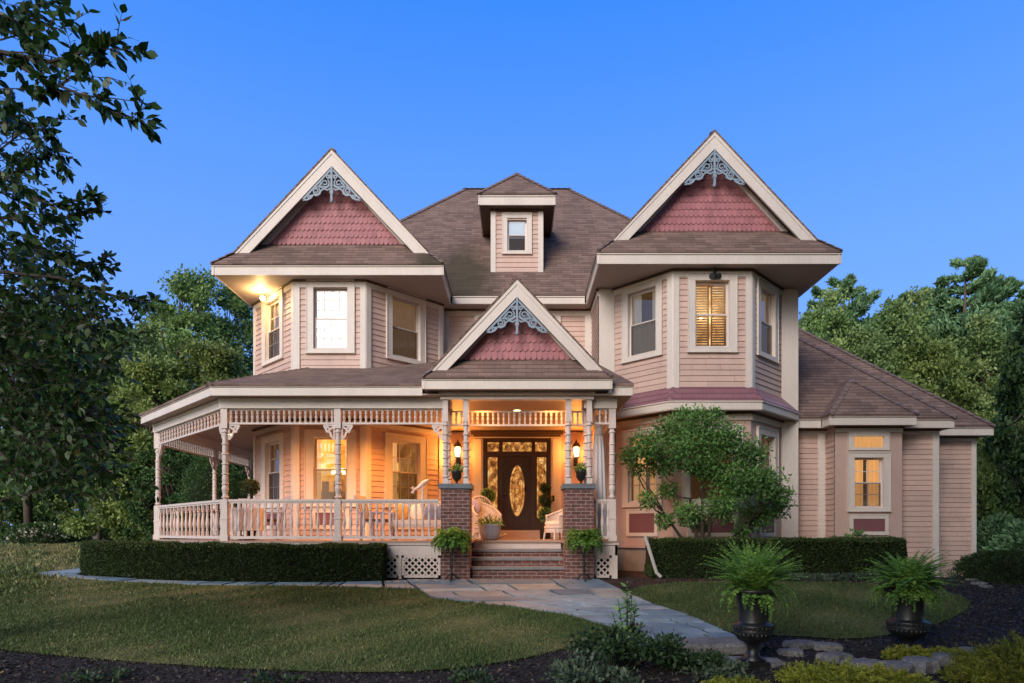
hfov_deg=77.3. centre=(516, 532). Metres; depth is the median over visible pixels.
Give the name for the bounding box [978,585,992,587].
border stone
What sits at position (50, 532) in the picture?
hydrangea
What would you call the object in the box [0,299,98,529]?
broadleaf tree
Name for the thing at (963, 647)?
edging stone
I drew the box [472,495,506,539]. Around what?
wicker chair
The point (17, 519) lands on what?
broadleaf tree
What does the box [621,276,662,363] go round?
window
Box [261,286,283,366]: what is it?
window
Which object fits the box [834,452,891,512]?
window
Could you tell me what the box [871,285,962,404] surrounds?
broadleaf tree
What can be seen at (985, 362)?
broadleaf tree
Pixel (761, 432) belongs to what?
window
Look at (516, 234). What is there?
window
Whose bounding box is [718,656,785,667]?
stone
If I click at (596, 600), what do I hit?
flagstone path
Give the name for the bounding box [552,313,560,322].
window
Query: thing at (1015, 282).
pine tree
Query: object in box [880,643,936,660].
feathery shrub
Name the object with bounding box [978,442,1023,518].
broadleaf tree
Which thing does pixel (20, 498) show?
woods
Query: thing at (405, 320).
window
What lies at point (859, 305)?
pine tree
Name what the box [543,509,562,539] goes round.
wicker chair
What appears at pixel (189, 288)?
broadleaf tree
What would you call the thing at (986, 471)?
conical evergreen
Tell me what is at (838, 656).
edging stone
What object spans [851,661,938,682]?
feathery shrub
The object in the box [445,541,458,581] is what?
plant stand
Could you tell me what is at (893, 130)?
sky
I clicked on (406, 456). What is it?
window
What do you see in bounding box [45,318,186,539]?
broadleaf tree
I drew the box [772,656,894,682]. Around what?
feathery shrub
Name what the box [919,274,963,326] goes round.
pine tree
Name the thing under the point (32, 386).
overhanging tree
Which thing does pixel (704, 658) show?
leafy shrub
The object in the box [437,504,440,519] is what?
scatter cushion
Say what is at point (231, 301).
broadleaf tree
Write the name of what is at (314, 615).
front lawn
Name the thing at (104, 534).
broadleaf tree
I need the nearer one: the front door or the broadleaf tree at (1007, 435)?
the front door
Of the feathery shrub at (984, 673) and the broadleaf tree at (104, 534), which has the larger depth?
the broadleaf tree at (104, 534)
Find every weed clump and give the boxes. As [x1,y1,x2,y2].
[60,663,135,682]
[239,667,305,682]
[447,663,499,682]
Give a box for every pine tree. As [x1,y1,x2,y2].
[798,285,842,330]
[809,273,900,347]
[873,290,942,344]
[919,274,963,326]
[929,255,1019,408]
[955,275,1023,351]
[988,289,1023,515]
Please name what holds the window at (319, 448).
in the house
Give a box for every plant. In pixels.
[448,464,463,471]
[573,461,586,471]
[844,526,866,537]
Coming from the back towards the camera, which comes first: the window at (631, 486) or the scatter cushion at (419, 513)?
the window at (631, 486)
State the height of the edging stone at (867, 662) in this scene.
0.213 m
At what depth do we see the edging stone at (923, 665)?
6.61 m
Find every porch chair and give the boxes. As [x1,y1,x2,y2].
[234,503,261,539]
[254,496,290,539]
[353,495,394,539]
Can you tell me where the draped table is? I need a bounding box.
[230,507,263,539]
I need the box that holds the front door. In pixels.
[503,456,531,528]
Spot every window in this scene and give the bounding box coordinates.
[260,432,284,507]
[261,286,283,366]
[304,429,356,506]
[305,279,354,353]
[384,432,427,507]
[386,286,425,363]
[475,313,481,320]
[502,213,531,254]
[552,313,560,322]
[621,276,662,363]
[621,426,662,507]
[682,424,743,505]
[687,272,737,352]
[756,276,779,363]
[756,426,778,506]
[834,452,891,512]
[848,431,889,449]
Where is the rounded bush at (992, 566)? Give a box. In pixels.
[941,549,1023,585]
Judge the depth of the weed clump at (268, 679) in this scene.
6.14 m
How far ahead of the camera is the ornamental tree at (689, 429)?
14.10 m
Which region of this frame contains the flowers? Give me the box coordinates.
[475,514,504,525]
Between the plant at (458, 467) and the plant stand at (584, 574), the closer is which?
the plant stand at (584, 574)
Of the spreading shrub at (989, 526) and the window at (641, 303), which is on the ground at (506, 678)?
the spreading shrub at (989, 526)
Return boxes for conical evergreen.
[977,444,1011,524]
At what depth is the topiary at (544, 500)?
17.10 m
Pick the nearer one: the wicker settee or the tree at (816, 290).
the wicker settee
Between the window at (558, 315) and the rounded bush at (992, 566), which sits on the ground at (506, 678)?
the rounded bush at (992, 566)
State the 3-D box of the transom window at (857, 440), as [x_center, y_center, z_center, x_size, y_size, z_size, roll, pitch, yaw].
[9.087,-2.370,16.595,1.060,0.480,0.194,0,0,0]
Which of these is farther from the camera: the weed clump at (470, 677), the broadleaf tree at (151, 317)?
the broadleaf tree at (151, 317)
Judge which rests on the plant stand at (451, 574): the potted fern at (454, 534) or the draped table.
the potted fern at (454, 534)
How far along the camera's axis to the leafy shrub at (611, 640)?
6.54 m
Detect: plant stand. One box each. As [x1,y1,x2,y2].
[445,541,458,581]
[577,541,590,581]
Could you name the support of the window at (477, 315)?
in the house
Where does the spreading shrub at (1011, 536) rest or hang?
on the ground at (506, 678)
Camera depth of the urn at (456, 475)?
13.56 m
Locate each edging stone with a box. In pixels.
[777,648,804,656]
[782,639,814,649]
[813,641,842,651]
[815,651,853,663]
[839,657,880,669]
[875,660,914,674]
[901,656,941,674]
[931,651,958,665]
[958,646,977,653]
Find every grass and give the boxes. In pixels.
[0,540,85,595]
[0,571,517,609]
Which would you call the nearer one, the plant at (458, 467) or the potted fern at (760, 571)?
the potted fern at (760, 571)
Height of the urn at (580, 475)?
0.300 m
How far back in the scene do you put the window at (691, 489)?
15.52 m
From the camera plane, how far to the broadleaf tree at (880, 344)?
33.34 m
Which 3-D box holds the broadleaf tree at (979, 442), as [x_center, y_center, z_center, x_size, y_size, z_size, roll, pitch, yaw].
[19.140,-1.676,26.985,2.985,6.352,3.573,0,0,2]
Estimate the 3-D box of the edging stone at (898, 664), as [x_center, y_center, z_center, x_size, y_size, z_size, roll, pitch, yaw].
[3.905,1.447,6.621,0.438,0.233,0.350,0,0,-18]
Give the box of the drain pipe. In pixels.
[644,536,661,577]
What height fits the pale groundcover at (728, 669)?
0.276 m
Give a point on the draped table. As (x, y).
(248, 514)
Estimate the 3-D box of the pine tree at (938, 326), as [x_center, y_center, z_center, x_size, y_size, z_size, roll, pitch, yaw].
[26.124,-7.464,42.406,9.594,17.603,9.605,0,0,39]
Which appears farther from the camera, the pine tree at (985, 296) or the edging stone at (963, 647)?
the pine tree at (985, 296)
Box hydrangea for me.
[0,521,95,543]
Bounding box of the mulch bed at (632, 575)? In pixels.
[602,570,888,586]
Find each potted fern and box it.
[430,527,473,554]
[562,528,604,553]
[703,537,807,620]
[856,549,965,615]
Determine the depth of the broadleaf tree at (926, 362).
32.15 m
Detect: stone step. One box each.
[662,637,764,654]
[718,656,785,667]
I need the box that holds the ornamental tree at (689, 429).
[615,403,797,541]
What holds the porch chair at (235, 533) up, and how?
on the house
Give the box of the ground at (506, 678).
[0,539,1023,682]
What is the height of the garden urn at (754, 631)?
0.870 m
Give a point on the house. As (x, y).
(514, 341)
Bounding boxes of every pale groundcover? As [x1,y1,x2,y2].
[540,648,643,682]
[679,657,756,682]
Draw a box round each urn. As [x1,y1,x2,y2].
[451,470,462,483]
[575,470,585,483]
[730,587,775,668]
[884,587,933,647]
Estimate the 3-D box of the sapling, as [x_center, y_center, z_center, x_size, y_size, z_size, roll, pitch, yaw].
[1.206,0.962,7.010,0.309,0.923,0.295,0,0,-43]
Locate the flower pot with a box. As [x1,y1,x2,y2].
[479,524,500,539]
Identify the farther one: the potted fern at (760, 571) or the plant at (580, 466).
the plant at (580, 466)
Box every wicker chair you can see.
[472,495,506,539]
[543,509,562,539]
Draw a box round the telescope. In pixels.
[411,479,429,539]
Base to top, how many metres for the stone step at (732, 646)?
0.214 m
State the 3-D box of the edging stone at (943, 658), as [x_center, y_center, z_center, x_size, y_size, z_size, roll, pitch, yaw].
[4.684,1.421,6.996,0.406,0.213,0.311,0,0,-39]
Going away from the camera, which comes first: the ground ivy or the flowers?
the ground ivy
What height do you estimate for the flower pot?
0.370 m
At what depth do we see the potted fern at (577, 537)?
12.81 m
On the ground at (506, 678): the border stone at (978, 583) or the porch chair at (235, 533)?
the border stone at (978, 583)
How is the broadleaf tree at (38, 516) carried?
on the ground at (506, 678)
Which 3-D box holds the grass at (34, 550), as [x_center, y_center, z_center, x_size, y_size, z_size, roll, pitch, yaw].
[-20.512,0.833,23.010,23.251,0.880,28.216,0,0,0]
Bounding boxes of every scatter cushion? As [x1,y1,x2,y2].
[393,504,408,519]
[410,504,421,519]
[424,504,436,519]
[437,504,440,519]
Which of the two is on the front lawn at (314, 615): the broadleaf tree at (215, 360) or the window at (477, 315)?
the broadleaf tree at (215, 360)
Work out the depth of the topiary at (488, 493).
16.98 m
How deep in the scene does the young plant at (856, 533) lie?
15.79 m
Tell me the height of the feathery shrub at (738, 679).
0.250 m
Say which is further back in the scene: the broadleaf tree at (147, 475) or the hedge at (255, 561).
the broadleaf tree at (147, 475)
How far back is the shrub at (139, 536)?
29.80 m
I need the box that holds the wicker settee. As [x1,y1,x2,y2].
[388,501,440,539]
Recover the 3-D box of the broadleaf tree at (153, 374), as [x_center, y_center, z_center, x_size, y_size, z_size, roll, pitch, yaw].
[-16.637,-3.647,29.065,7.151,9.368,5.975,0,0,-32]
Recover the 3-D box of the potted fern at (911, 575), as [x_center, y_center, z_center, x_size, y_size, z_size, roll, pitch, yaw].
[4.593,0.574,7.492,1.104,0.780,1.113,0,0,15]
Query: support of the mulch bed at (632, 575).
on the ground at (506, 678)
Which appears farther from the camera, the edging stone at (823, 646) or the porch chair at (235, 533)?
the porch chair at (235, 533)
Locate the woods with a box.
[0,429,247,530]
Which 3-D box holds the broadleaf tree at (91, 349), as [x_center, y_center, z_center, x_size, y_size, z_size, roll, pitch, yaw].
[-26.851,-6.546,39.549,8.490,14.833,8.086,0,0,-39]
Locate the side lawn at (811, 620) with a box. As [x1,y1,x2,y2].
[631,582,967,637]
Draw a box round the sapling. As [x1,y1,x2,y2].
[609,579,645,646]
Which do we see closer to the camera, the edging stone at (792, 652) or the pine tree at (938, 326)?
the edging stone at (792, 652)
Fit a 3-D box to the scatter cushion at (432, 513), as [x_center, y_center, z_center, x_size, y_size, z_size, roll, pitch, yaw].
[-2.030,-0.488,15.220,0.390,0.400,0.140,0,0,0]
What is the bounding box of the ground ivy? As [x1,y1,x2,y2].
[778,571,933,582]
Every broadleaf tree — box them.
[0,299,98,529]
[0,432,65,537]
[0,458,108,527]
[9,309,119,513]
[34,400,152,540]
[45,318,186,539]
[59,352,204,538]
[93,497,153,540]
[113,337,252,528]
[119,442,205,541]
[131,294,198,389]
[142,263,244,390]
[188,284,252,376]
[217,459,252,498]
[798,284,878,356]
[843,324,916,382]
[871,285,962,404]
[892,330,1002,466]
[937,308,1019,426]
[969,372,1023,517]
[977,302,1023,520]
[977,437,1005,467]
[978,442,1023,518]
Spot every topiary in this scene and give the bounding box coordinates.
[241,478,259,535]
[480,487,495,502]
[537,482,552,538]
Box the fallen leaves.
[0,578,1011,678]
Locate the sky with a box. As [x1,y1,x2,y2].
[0,0,1023,524]
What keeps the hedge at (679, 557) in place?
on the mulch bed at (632, 575)
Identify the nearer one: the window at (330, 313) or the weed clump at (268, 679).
the weed clump at (268, 679)
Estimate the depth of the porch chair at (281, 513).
14.61 m
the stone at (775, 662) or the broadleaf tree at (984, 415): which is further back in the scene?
the broadleaf tree at (984, 415)
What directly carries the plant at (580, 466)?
in the urn at (580, 475)
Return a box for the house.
[138,129,996,579]
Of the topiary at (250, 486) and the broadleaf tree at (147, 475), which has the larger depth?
the broadleaf tree at (147, 475)
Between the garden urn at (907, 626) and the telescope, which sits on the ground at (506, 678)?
the garden urn at (907, 626)
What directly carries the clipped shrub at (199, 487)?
on the ground at (506, 678)
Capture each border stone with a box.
[970,581,987,584]
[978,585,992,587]
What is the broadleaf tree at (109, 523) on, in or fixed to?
on the ground at (506, 678)
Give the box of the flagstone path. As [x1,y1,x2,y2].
[40,568,736,640]
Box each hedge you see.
[79,539,388,581]
[643,535,907,578]
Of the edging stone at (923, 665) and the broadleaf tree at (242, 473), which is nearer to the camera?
the edging stone at (923, 665)
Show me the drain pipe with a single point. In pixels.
(658, 574)
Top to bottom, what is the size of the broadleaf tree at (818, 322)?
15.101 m
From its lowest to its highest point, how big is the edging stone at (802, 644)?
0.147 m
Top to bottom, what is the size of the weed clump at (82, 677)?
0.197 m
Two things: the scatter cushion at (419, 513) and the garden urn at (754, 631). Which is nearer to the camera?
the garden urn at (754, 631)
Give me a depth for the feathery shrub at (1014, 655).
6.58 m
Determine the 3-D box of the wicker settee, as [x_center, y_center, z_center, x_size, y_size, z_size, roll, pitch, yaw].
[-2.250,-0.310,15.067,1.436,0.964,0.696,0,0,0]
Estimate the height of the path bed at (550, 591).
0.383 m
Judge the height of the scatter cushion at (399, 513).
0.400 m
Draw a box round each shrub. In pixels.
[124,526,180,540]
[165,452,246,538]
[562,622,694,669]
[654,647,731,671]
[698,673,771,682]
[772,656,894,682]
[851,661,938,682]
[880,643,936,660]
[921,645,959,653]
[936,655,1023,682]
[947,630,1023,677]
[977,511,1019,551]
[979,519,1023,560]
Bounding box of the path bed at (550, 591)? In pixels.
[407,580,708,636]
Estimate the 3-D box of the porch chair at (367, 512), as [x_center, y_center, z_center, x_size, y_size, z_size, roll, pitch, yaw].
[-3.272,-0.338,14.619,0.750,1.020,0.660,0,0,15]
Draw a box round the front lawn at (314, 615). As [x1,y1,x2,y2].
[0,544,600,671]
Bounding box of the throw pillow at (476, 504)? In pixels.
[472,499,480,516]
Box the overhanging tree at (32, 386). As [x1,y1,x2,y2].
[0,0,167,528]
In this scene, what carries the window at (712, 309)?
in the house
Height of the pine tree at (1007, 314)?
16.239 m
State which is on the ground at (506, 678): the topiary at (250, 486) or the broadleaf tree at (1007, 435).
the broadleaf tree at (1007, 435)
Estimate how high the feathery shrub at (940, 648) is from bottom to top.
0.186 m
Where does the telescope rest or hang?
on the house
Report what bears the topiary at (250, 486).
on the house
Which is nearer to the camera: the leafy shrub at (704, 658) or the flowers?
the leafy shrub at (704, 658)
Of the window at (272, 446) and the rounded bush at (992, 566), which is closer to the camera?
the rounded bush at (992, 566)
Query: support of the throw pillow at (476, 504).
on the wicker chair at (487, 509)

